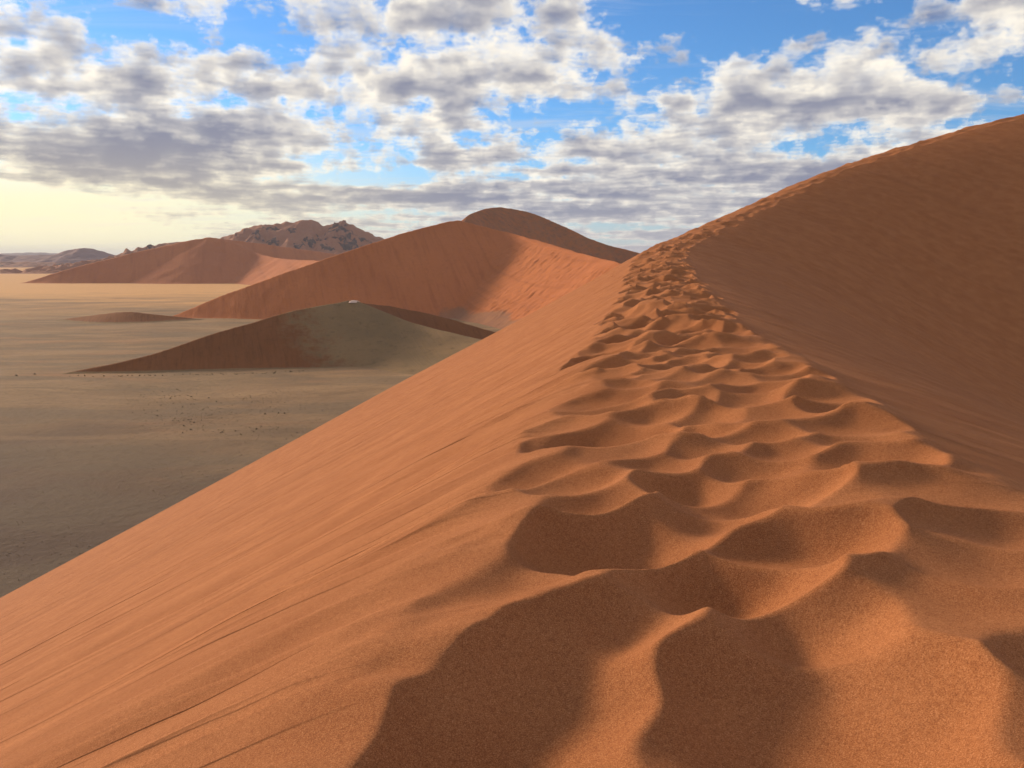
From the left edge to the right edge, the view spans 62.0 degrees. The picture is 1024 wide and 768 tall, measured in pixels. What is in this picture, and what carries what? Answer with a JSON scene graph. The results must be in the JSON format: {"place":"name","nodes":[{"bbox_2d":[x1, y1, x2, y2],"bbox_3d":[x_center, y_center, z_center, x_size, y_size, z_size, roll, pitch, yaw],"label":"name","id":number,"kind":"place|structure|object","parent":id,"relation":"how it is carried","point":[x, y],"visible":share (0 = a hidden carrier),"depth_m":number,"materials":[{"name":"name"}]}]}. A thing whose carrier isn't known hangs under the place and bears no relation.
{"place":"outdoors","nodes":[
{"label":"outdoors","id":0,"kind":"place"},
{"bbox_2d":[0,254,50,261],"bbox_3d":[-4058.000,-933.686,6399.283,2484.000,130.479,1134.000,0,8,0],"label":"hill","id":1,"kind":"structure","parent":0,"point":[9,258],"depth_m":6312.00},
{"bbox_2d":[0,252,57,254],"bbox_3d":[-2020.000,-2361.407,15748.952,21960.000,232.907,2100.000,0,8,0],"label":"range","id":2,"kind":"structure","parent":0,"point":[30,253],"depth_m":15680.02,"materials":[{"name":"grey stone"}]},
{"bbox_2d":[0,262,72,267],"bbox_3d":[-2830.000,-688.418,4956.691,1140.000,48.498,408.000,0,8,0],"label":"hill","id":3,"kind":"structure","parent":0,"point":[18,264],"depth_m":4894.21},
{"bbox_2d":[17,248,114,262],"bbox_3d":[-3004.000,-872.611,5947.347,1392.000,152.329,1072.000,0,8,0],"label":"hill","id":4,"kind":"structure","parent":0,"point":[76,255],"depth_m":5786.94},
{"bbox_2d":[24,237,338,284],"bbox_3d":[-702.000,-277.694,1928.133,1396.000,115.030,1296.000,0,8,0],"label":"sand dune","id":5,"kind":"structure","parent":0,"point":[208,260],"depth_m":1987.07,"materials":[{"name":"brown sand"}]},
{"bbox_2d":[0,220,383,273],"bbox_3d":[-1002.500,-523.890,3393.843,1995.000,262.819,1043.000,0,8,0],"label":"rocky mountain","id":6,"kind":"structure","parent":0,"point":[342,236],"depth_m":3303.54,"materials":[{"name":"brown stone"}]},
{"bbox_2d":[0,268,500,597],"bbox_3d":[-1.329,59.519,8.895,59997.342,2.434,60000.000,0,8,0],"label":"desert plain","id":7,"kind":"structure","parent":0,"point":[80,495],"depth_m":332.95,"materials":[{"name":"beige sand"}]},
{"bbox_2d":[50,312,203,323],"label":"sand mound","id":8,"kind":"object","parent":7,"relation":"on","point":[123,318],"visible":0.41,"depth_m":791.97,"materials":[{"name":"brown sand"}]},
{"bbox_2d":[0,320,401,579],"bbox_3d":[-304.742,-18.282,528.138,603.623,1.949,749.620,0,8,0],"label":"dry grass","id":9,"kind":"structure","parent":7,"relation":"on","point":[189,429],"depth_m":321.12,"materials":[{"name":"plant"}]},
{"bbox_2d":[62,300,495,374],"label":"sand dune","id":10,"kind":"structure","parent":0,"point":[382,337],"depth_m":481.05,"materials":[{"name":"brown sand"}]},
{"bbox_2d":[174,207,639,328],"bbox_3d":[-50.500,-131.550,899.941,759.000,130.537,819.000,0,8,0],"label":"sand dune","id":11,"kind":"structure","parent":0,"point":[499,267],"depth_m":874.01,"materials":[{"name":"orange sand"}]},
{"bbox_2d":[0,114,1023,767],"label":"sand ridge","id":12,"kind":"structure","parent":0,"point":[740,488],"depth_m":6.34,"materials":[{"name":"orange sand"}]},
{"bbox_2d":[0,0,1023,254],"label":"sky","id":13,"kind":"structure","parent":0,"point":[631,125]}
]}

